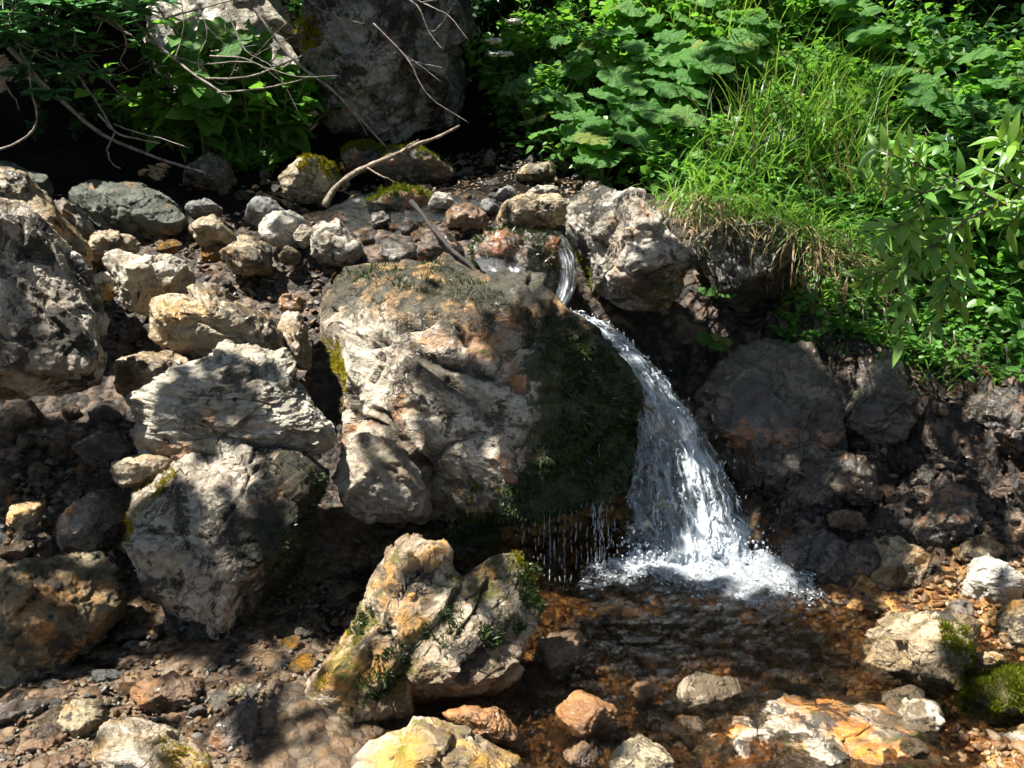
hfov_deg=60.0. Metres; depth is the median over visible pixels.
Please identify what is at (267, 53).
leafy herb
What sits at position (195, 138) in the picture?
leafy herb
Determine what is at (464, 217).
stone
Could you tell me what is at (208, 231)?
stone
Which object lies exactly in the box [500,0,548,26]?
dark bush
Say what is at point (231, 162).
leafy herb
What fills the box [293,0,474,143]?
boulder
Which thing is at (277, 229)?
stone
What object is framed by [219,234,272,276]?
stone
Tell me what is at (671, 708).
stone
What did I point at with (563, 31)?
leafy herb
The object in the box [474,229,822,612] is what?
waterfall
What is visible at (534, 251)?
boulder
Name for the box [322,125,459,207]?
driftwood
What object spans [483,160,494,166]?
stone
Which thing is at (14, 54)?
bare branch
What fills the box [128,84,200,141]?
leafy herb
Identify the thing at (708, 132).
leafy herb
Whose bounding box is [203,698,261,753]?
boulder
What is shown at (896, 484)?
stone
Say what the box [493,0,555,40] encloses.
leafy herb
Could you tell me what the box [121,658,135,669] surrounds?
stone
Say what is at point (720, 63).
butterbur plant
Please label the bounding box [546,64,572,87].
leafy herb
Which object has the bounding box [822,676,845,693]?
stone
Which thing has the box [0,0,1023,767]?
ground
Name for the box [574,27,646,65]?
butterbur plant
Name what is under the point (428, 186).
stone
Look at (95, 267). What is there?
stone
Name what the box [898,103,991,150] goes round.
leafy herb
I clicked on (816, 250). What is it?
dry grass
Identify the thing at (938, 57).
leafy herb
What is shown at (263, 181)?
stone
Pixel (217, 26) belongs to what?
butterbur plant
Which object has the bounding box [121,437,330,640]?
boulder
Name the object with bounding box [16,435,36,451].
stone
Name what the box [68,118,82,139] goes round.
leafy herb
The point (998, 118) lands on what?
leafy herb
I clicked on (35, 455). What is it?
stone
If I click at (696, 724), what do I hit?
stone
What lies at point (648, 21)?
butterbur plant
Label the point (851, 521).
stone
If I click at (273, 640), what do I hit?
stone
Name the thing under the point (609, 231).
boulder
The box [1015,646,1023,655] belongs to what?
stone
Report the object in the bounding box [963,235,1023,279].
butterbur plant
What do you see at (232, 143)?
leafy herb
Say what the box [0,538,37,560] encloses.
stone
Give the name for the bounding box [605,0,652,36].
butterbur plant
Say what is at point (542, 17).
leafy herb
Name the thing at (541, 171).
stone
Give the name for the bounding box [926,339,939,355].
plant
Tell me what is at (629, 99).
leafy herb
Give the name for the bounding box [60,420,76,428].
stone
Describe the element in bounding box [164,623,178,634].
stone
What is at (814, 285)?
root
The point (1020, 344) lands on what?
plant
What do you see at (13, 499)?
stone
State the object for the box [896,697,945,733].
boulder
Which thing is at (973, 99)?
leafy herb
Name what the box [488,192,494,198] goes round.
stone
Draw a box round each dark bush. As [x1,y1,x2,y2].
[6,2,63,34]
[286,0,303,28]
[471,0,489,38]
[475,0,500,26]
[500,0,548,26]
[539,0,560,14]
[875,0,934,20]
[935,0,1016,31]
[974,0,1014,31]
[996,0,1023,33]
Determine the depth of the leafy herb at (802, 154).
4.48 m
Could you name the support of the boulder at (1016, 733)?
on the ground at (312, 734)
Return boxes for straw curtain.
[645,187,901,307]
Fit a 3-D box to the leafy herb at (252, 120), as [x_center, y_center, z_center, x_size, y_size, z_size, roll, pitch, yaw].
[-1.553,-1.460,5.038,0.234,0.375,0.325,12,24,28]
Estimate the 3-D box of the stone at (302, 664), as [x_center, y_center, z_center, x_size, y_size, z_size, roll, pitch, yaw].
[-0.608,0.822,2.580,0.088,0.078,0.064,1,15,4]
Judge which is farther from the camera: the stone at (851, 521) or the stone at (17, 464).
the stone at (17, 464)
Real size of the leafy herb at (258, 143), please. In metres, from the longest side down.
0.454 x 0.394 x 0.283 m
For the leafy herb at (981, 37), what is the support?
on the ground at (312, 734)
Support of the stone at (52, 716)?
on the ground at (312, 734)
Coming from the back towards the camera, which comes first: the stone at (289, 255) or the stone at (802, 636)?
the stone at (289, 255)
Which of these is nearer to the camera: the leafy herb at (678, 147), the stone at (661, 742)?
the stone at (661, 742)
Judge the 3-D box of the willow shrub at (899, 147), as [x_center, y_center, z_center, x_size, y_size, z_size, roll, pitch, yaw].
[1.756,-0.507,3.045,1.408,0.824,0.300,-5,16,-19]
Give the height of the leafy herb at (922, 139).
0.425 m
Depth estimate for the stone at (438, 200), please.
4.38 m
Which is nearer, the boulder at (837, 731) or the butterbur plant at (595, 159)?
the boulder at (837, 731)
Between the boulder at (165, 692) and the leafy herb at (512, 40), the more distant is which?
the leafy herb at (512, 40)
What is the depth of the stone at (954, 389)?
3.85 m
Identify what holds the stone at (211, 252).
on the ground at (312, 734)
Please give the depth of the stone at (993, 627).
2.83 m
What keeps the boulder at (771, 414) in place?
on the ground at (312, 734)
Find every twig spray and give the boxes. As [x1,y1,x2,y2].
[33,20,121,96]
[75,43,145,107]
[161,35,281,83]
[193,0,253,99]
[210,21,337,77]
[225,8,302,114]
[308,0,363,25]
[334,14,441,82]
[373,23,469,123]
[409,0,453,48]
[417,0,466,37]
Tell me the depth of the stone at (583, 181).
4.85 m
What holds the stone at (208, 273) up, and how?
on the ground at (312, 734)
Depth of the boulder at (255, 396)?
2.93 m
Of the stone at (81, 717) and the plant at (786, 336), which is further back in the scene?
the plant at (786, 336)
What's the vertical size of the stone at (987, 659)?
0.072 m
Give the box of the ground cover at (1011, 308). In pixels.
[476,0,1023,346]
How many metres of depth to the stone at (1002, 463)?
3.50 m
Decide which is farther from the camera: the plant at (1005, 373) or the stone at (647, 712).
the plant at (1005, 373)
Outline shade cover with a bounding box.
[775,250,1023,382]
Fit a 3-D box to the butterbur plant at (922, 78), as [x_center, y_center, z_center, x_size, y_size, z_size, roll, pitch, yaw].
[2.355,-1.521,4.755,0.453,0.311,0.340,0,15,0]
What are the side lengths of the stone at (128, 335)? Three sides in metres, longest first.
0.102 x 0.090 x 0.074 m
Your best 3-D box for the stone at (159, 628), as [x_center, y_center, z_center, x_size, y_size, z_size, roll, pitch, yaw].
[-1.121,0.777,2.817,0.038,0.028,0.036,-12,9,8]
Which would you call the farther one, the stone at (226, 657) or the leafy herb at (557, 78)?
the leafy herb at (557, 78)
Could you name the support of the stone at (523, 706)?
on the ground at (312, 734)
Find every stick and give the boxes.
[409,199,475,270]
[635,401,654,412]
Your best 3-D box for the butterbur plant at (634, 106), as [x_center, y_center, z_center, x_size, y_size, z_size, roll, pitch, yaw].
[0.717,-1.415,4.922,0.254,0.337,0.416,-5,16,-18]
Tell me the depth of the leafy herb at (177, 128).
5.01 m
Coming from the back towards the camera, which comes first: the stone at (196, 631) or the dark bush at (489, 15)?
the dark bush at (489, 15)
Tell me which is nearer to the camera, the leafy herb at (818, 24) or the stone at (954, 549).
the stone at (954, 549)
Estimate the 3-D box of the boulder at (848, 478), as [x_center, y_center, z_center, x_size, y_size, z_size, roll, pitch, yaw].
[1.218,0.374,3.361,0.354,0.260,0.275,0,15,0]
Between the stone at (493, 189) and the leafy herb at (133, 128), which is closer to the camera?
the stone at (493, 189)
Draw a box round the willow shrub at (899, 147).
[843,109,1023,366]
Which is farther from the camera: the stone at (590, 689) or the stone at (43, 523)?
the stone at (43, 523)
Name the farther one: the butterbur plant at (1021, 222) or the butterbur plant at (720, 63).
the butterbur plant at (720, 63)
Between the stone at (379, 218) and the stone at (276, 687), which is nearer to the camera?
the stone at (276, 687)
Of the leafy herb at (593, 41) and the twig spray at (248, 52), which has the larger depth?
the leafy herb at (593, 41)
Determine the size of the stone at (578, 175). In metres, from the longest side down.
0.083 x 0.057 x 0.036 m
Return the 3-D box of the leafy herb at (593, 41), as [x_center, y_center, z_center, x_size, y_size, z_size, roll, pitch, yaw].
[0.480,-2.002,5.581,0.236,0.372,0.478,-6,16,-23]
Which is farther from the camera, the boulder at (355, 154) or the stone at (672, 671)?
the boulder at (355, 154)
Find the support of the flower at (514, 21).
on the ground at (312, 734)
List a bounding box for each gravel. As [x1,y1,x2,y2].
[0,210,336,556]
[0,544,356,767]
[349,146,611,228]
[487,557,1023,767]
[702,330,1023,605]
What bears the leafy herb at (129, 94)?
on the ground at (312, 734)
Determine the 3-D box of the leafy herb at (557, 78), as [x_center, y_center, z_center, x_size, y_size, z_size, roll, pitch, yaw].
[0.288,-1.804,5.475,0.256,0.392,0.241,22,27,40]
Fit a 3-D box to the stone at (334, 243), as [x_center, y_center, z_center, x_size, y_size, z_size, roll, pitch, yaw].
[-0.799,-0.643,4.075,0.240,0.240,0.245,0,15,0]
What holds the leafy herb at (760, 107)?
on the ground at (312, 734)
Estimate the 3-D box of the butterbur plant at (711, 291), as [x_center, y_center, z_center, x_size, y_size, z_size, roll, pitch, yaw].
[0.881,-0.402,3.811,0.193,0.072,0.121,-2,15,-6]
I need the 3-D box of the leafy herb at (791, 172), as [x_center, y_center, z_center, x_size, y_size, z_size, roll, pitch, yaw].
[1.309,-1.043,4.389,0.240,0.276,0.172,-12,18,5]
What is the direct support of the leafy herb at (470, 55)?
on the ground at (312, 734)
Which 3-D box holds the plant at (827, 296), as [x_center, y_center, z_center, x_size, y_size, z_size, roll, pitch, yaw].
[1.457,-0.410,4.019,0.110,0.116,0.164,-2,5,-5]
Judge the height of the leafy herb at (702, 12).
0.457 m
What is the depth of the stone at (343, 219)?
4.37 m
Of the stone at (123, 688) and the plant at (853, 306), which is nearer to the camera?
the stone at (123, 688)
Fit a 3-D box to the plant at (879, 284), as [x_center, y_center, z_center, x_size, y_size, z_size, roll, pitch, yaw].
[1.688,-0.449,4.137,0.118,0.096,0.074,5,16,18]
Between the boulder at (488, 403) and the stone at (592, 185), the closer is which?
the boulder at (488, 403)
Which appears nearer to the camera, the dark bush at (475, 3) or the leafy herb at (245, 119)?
the leafy herb at (245, 119)
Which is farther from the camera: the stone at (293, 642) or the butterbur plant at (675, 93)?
the butterbur plant at (675, 93)
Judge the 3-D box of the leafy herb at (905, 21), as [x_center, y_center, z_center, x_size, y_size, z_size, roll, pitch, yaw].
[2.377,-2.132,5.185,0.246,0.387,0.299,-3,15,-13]
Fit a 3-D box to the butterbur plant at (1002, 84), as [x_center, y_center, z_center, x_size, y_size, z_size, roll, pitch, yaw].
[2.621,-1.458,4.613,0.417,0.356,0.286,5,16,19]
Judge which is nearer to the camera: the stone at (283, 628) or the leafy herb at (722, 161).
the stone at (283, 628)
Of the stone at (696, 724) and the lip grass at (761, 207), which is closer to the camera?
the stone at (696, 724)
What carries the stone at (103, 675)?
on the ground at (312, 734)
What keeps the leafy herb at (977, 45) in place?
on the ground at (312, 734)
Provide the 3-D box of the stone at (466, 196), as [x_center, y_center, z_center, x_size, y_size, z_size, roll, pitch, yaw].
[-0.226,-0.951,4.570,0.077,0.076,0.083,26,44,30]
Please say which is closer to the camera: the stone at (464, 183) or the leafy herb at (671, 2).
the stone at (464, 183)
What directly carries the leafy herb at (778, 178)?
on the ground at (312, 734)
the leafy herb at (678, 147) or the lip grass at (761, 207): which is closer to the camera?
the lip grass at (761, 207)
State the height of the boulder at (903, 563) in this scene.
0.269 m
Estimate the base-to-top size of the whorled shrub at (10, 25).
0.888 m
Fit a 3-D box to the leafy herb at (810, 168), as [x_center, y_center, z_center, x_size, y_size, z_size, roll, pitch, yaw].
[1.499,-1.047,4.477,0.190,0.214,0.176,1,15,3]
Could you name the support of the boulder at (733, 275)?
on the ground at (312, 734)
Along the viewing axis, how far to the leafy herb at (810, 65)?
4.87 m
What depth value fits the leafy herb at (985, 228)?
4.23 m
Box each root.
[812,271,815,306]
[861,297,864,328]
[883,308,892,351]
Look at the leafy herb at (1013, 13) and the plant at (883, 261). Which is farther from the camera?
the leafy herb at (1013, 13)
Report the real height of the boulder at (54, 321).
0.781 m
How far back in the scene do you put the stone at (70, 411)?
3.54 m
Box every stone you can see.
[0,420,15,446]
[0,477,17,496]
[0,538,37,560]
[0,697,48,725]
[3,400,40,429]
[4,494,20,506]
[6,500,45,531]
[6,689,27,702]
[7,459,27,468]
[15,723,68,754]
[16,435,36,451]
[18,495,36,503]
[28,449,43,461]
[28,462,51,481]
[34,538,59,558]
[36,518,50,528]
[38,705,63,730]
[41,679,63,688]
[44,479,55,490]
[47,746,86,767]
[48,424,89,461]
[48,697,62,708]
[57,698,109,737]
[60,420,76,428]
[61,403,80,418]
[65,697,74,703]
[75,461,94,478]
[82,693,91,698]
[87,229,140,264]
[87,400,126,427]
[89,259,101,273]
[91,669,123,682]
[93,271,114,300]
[94,700,106,707]
[95,422,118,433]
[99,468,111,475]
[116,343,133,355]
[117,682,137,695]
[119,328,140,343]
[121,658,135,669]
[122,639,147,649]
[126,313,147,327]
[142,659,151,666]
[151,234,169,246]
[153,624,164,633]
[153,652,165,660]
[157,239,181,253]
[158,616,165,623]
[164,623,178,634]
[164,652,171,659]
[177,631,185,642]
[178,664,190,670]
[185,198,222,219]
[185,231,195,241]
[186,622,210,640]
[187,705,206,715]
[188,214,237,248]
[189,242,199,250]
[200,243,223,261]
[200,688,209,695]
[204,271,213,279]
[209,660,219,671]
[210,689,230,709]
[212,276,232,290]
[216,261,225,268]
[216,680,228,689]
[217,187,228,194]
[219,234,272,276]
[223,653,230,663]
[224,644,237,653]
[226,683,251,699]
[234,189,249,200]
[238,669,255,674]
[242,686,258,698]
[244,195,284,226]
[251,184,259,190]
[256,677,266,684]
[258,210,305,250]
[259,170,271,178]
[259,178,270,184]
[260,693,269,705]
[262,678,289,694]
[263,667,275,676]
[266,630,277,638]
[267,638,276,643]
[271,184,281,191]
[277,661,287,669]
[278,245,301,264]
[278,293,305,313]
[278,624,286,633]
[279,166,287,173]
[280,635,302,650]
[285,609,297,623]
[287,653,317,675]
[288,674,295,681]
[290,201,300,209]
[293,224,312,248]
[294,626,313,638]
[310,217,363,266]
[316,198,323,207]
[326,210,343,220]
[328,213,348,227]
[359,233,374,245]
[368,210,391,227]
[389,222,399,231]
[399,220,418,235]
[410,230,422,241]
[418,184,431,190]
[428,191,453,210]
[445,202,488,231]
[449,228,465,239]
[454,160,466,164]
[460,167,474,176]
[461,192,475,202]
[462,180,469,185]
[465,228,480,235]
[479,198,499,215]
[483,152,495,161]
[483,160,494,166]
[488,178,498,185]
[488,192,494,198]
[489,186,498,191]
[494,185,516,201]
[516,160,555,182]
[519,690,547,715]
[519,715,526,727]
[525,155,534,162]
[528,185,559,193]
[530,760,536,766]
[537,744,552,756]
[547,724,579,749]
[557,161,570,172]
[562,677,603,701]
[572,173,585,178]
[572,183,579,188]
[574,614,593,629]
[579,179,585,185]
[581,180,605,191]
[586,173,605,181]
[601,615,619,630]
[608,631,640,646]
[609,719,616,730]
[610,698,629,715]
[633,709,653,719]
[637,653,661,677]
[640,634,652,646]
[652,735,674,749]
[658,724,668,732]
[660,622,683,637]
[660,661,669,676]
[662,691,684,714]
[667,660,684,678]
[668,715,708,749]
[688,710,708,717]
[692,642,702,649]
[692,667,702,673]
[706,614,733,639]
[730,664,745,677]
[742,683,762,699]
[758,672,794,696]
[792,684,817,696]
[795,661,807,671]
[799,628,815,644]
[803,642,820,662]
[815,523,828,529]
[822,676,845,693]
[826,509,867,533]
[835,575,856,585]
[864,690,881,701]
[878,453,887,464]
[879,484,895,503]
[882,685,926,712]
[889,714,901,719]
[893,482,901,490]
[898,737,928,756]
[900,453,924,470]
[917,573,932,588]
[925,450,951,460]
[926,390,938,399]
[930,569,944,584]
[942,570,957,577]
[943,598,974,616]
[949,379,975,394]
[951,545,963,562]
[956,534,1004,561]
[973,651,1004,669]
[981,485,988,494]
[989,625,998,633]
[990,632,997,638]
[993,497,1001,504]
[999,456,1006,472]
[1002,453,1023,462]
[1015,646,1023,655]
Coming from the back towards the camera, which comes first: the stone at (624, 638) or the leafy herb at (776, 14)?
the leafy herb at (776, 14)
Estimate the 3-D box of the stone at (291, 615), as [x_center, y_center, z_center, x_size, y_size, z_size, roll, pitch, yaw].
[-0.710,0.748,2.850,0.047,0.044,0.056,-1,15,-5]
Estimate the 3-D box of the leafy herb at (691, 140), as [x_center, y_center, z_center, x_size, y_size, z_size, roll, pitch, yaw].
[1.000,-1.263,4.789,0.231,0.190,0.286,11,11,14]
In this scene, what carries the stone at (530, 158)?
on the ground at (312, 734)
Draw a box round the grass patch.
[605,0,823,48]
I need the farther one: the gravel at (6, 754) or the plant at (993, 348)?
the plant at (993, 348)
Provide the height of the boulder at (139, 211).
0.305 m
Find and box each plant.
[140,17,256,150]
[155,36,261,108]
[177,33,296,138]
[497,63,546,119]
[518,88,586,144]
[528,111,594,163]
[541,91,607,120]
[543,53,576,88]
[546,32,596,61]
[555,49,620,104]
[561,120,616,175]
[572,132,637,183]
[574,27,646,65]
[578,106,629,143]
[588,66,648,107]
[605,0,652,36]
[611,39,669,79]
[613,98,669,149]
[614,104,704,171]
[621,77,710,131]
[632,46,705,85]
[634,11,697,44]
[638,0,659,7]
[652,23,725,53]
[663,0,732,24]
[675,53,743,111]
[696,286,736,299]
[696,331,731,350]
[698,23,771,93]
[714,7,783,37]
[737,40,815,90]
[770,324,796,343]
[777,305,809,330]
[793,326,826,345]
[801,0,883,48]
[822,281,844,304]
[830,314,876,334]
[845,21,906,64]
[845,287,865,302]
[845,289,876,317]
[851,322,882,344]
[862,282,882,297]
[863,260,885,281]
[869,41,940,86]
[877,292,910,312]
[890,318,923,349]
[897,282,932,302]
[902,78,963,131]
[909,73,988,101]
[909,302,947,329]
[918,341,973,371]
[925,328,938,341]
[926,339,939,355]
[928,303,953,320]
[939,97,1023,135]
[949,44,1018,97]
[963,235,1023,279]
[968,311,988,329]
[968,320,990,337]
[977,69,1023,102]
[983,345,1015,357]
[989,204,1023,241]
[989,343,1016,359]
[993,363,1022,381]
[1007,333,1023,348]
[1014,249,1023,269]
[1016,350,1023,374]
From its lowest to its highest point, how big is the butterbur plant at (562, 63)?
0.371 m
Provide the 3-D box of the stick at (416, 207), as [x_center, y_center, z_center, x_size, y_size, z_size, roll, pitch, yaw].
[-0.299,-0.624,3.861,0.051,0.322,0.712,-9,17,-30]
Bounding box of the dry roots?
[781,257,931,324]
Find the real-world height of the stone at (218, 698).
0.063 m
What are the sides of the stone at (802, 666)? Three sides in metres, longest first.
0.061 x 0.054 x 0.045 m
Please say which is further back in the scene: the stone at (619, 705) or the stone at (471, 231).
the stone at (471, 231)
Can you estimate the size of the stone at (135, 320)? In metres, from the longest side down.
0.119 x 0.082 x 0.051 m
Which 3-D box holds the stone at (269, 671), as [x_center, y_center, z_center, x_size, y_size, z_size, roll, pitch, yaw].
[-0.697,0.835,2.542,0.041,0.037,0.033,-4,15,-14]
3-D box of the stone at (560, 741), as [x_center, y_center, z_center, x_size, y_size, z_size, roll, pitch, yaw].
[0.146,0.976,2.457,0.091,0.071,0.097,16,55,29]
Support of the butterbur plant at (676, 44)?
on the ground at (312, 734)
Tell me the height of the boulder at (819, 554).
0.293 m
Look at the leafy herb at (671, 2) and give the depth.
5.47 m
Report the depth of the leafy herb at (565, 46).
5.58 m
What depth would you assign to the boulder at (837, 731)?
2.33 m
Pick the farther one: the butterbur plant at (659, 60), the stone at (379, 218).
the butterbur plant at (659, 60)
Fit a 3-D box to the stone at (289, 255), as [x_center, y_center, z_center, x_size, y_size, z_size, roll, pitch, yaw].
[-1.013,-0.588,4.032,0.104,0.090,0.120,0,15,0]
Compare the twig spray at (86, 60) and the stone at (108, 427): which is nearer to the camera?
the stone at (108, 427)
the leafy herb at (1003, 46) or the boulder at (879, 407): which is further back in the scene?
the leafy herb at (1003, 46)
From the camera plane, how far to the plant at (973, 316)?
4.08 m
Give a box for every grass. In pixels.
[205,113,272,170]
[572,170,969,279]
[621,2,955,216]
[630,146,939,279]
[670,205,878,286]
[792,318,1022,391]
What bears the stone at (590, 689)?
on the ground at (312, 734)
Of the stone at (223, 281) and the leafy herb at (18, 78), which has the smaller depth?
the stone at (223, 281)
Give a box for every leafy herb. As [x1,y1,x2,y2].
[14,70,46,103]
[14,76,63,108]
[24,116,45,140]
[37,68,91,97]
[38,109,50,128]
[46,60,91,87]
[64,86,84,106]
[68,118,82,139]
[74,35,174,151]
[77,99,109,121]
[99,104,126,120]
[100,91,141,137]
[104,92,133,136]
[114,109,158,139]
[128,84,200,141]
[137,86,195,162]
[141,28,224,102]
[143,21,284,154]
[146,21,252,115]
[149,13,272,154]
[160,50,226,141]
[166,97,270,153]
[189,69,220,147]
[190,64,254,152]
[196,149,239,167]
[204,95,267,156]
[211,23,306,130]
[214,89,303,162]
[216,79,325,150]
[223,154,261,172]
[228,87,259,133]
[233,154,253,172]
[234,80,273,153]
[237,19,300,107]
[250,142,280,169]
[255,68,342,158]
[257,56,334,154]
[259,64,304,152]
[259,152,283,173]
[271,129,298,161]
[461,30,515,96]
[475,58,517,125]
[486,27,535,78]
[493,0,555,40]
[498,35,523,83]
[498,93,529,127]
[500,26,535,59]
[508,8,565,49]
[510,14,570,66]
[513,32,546,73]
[514,94,529,120]
[517,97,558,124]
[520,78,552,140]
[523,4,550,45]
[524,87,556,138]
[530,60,588,126]
[533,61,577,94]
[542,12,575,59]
[545,28,590,54]
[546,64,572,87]
[549,59,568,86]
[554,0,586,32]
[558,34,590,89]
[560,9,605,52]
[563,14,616,86]
[567,35,606,90]
[581,0,590,14]
[599,0,639,55]
[602,84,646,117]
[607,67,670,101]
[621,0,658,41]
[624,131,677,188]
[633,0,699,44]
[640,0,695,31]
[644,0,684,12]
[652,123,694,171]
[655,124,674,152]
[658,0,720,25]
[669,123,687,135]
[676,129,720,158]
[677,76,708,113]
[680,0,724,41]
[696,144,726,172]
[705,79,721,104]
[705,114,743,142]
[705,151,736,172]
[706,110,732,140]
[722,51,760,103]
[725,0,754,10]
[727,7,771,28]
[727,135,758,181]
[735,66,758,108]
[740,81,783,108]
[746,0,791,35]
[748,141,799,190]
[750,92,783,133]
[755,0,782,9]
[757,13,789,70]
[767,165,813,201]
[769,61,817,114]
[774,97,804,127]
[775,83,797,118]
[778,0,816,46]
[784,125,821,179]
[790,45,830,88]
[790,155,827,197]
[791,98,838,134]
[798,85,816,115]
[798,125,842,178]
[805,47,840,88]
[807,2,827,38]
[808,0,829,34]
[818,1,858,52]
[826,94,871,120]
[826,104,866,167]
[828,71,871,116]
[829,54,868,87]
[834,64,854,93]
[840,113,876,157]
[842,123,885,170]
[849,63,885,116]
[858,111,901,148]
[888,74,941,134]
[891,0,939,55]
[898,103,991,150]
[909,16,956,64]
[910,105,1023,187]
[911,132,990,204]
[913,32,973,76]
[922,4,1022,89]
[923,127,1004,216]
[924,118,1002,190]
[928,0,972,42]
[928,123,1023,199]
[931,199,961,259]
[933,62,1014,103]
[938,67,1023,157]
[955,200,999,255]
[956,165,1004,237]
[969,21,996,47]
[974,110,1023,150]
[978,0,1021,41]
[986,25,1023,71]
[987,61,1020,103]
[992,100,1023,168]
[995,61,1023,103]
[997,234,1023,287]
[998,223,1023,295]
[1011,0,1023,34]
[1014,85,1023,141]
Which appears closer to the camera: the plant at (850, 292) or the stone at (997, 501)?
the stone at (997, 501)
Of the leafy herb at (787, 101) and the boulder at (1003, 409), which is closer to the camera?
the boulder at (1003, 409)
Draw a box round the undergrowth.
[0,1,138,49]
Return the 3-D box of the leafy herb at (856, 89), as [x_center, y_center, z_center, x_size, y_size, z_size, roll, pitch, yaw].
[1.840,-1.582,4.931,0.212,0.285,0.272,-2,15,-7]
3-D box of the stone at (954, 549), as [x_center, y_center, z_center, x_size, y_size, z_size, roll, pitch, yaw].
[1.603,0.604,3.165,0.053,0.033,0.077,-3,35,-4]
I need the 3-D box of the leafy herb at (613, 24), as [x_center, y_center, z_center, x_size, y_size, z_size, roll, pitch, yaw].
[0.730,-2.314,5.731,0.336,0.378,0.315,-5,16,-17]
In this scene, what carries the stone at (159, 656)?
on the ground at (312, 734)
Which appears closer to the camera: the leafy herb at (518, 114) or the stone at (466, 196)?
the stone at (466, 196)
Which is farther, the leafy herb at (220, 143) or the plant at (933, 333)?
the leafy herb at (220, 143)
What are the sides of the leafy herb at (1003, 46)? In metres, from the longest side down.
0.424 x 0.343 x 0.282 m
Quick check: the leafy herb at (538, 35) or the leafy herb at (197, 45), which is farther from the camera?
the leafy herb at (538, 35)
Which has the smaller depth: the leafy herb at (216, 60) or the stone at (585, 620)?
the stone at (585, 620)
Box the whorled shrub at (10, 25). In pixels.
[0,0,183,103]
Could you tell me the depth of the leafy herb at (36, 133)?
5.27 m
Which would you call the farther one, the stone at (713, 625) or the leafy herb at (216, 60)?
the leafy herb at (216, 60)
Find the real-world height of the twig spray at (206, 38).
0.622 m
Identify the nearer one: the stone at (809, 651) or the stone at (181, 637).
the stone at (181, 637)
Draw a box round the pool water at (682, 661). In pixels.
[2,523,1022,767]
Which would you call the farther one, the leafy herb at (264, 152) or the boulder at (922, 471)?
the leafy herb at (264, 152)
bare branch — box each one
[0,61,37,149]
[0,75,19,109]
[7,47,206,173]
[91,16,127,69]
[93,0,232,98]
[97,113,188,168]
[194,43,327,92]
[252,8,387,148]
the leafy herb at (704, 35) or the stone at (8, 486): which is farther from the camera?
the leafy herb at (704, 35)
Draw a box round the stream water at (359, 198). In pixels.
[323,192,490,229]
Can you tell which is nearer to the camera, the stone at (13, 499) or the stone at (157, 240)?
the stone at (13, 499)
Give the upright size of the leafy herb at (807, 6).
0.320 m
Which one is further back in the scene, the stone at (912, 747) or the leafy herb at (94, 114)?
the leafy herb at (94, 114)
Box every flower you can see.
[485,37,530,130]
[488,51,539,154]
[497,51,548,151]
[504,18,556,142]
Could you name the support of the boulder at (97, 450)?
on the ground at (312, 734)
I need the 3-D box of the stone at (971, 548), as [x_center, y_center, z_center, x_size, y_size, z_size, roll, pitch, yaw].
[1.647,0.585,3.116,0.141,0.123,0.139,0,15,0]
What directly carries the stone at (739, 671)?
on the ground at (312, 734)
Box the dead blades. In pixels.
[666,44,920,212]
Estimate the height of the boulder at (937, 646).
0.354 m
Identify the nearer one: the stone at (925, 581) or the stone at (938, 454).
the stone at (925, 581)
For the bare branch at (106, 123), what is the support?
attached to the whorled shrub at (10, 25)
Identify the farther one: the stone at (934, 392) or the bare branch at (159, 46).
the bare branch at (159, 46)
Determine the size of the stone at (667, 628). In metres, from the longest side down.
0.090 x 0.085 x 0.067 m
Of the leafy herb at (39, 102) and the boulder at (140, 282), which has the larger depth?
the leafy herb at (39, 102)
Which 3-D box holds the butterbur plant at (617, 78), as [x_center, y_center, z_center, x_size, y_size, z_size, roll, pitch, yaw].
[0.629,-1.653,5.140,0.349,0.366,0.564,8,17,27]
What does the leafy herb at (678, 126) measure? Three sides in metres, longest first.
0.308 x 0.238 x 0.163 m
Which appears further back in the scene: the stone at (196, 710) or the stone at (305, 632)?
the stone at (305, 632)
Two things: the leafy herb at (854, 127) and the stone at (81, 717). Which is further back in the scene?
the leafy herb at (854, 127)
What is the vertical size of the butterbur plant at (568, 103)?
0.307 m
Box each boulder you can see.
[0,160,53,198]
[0,166,93,266]
[0,199,109,400]
[0,551,129,696]
[54,197,95,240]
[56,486,130,553]
[69,179,188,240]
[72,431,133,469]
[91,717,212,767]
[102,249,195,315]
[110,454,171,488]
[113,348,190,401]
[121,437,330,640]
[124,339,337,462]
[129,670,203,713]
[143,0,302,94]
[148,282,283,360]
[182,152,237,190]
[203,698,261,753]
[277,310,311,369]
[278,152,341,203]
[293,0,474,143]
[305,533,546,722]
[317,252,645,549]
[332,426,431,524]
[338,137,386,178]
[352,716,525,767]
[364,182,432,211]
[374,140,456,186]
[376,240,417,262]
[416,230,464,261]
[442,705,523,747]
[465,222,572,300]
[496,192,568,231]
[534,629,584,686]
[553,690,617,736]
[563,741,598,767]
[565,186,694,315]
[606,732,674,767]
[631,680,660,709]
[674,671,741,711]
[677,693,944,767]
[688,338,847,499]
[691,214,805,311]
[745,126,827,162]
[774,528,850,591]
[785,450,884,506]
[843,350,918,447]
[843,535,881,577]
[855,609,982,698]
[871,535,933,589]
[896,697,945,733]
[907,457,956,485]
[910,482,982,550]
[949,660,1023,727]
[961,386,1023,456]
[961,552,1023,604]
[995,598,1023,646]
[998,724,1023,741]
[1010,523,1023,548]
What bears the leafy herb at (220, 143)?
on the ground at (312, 734)

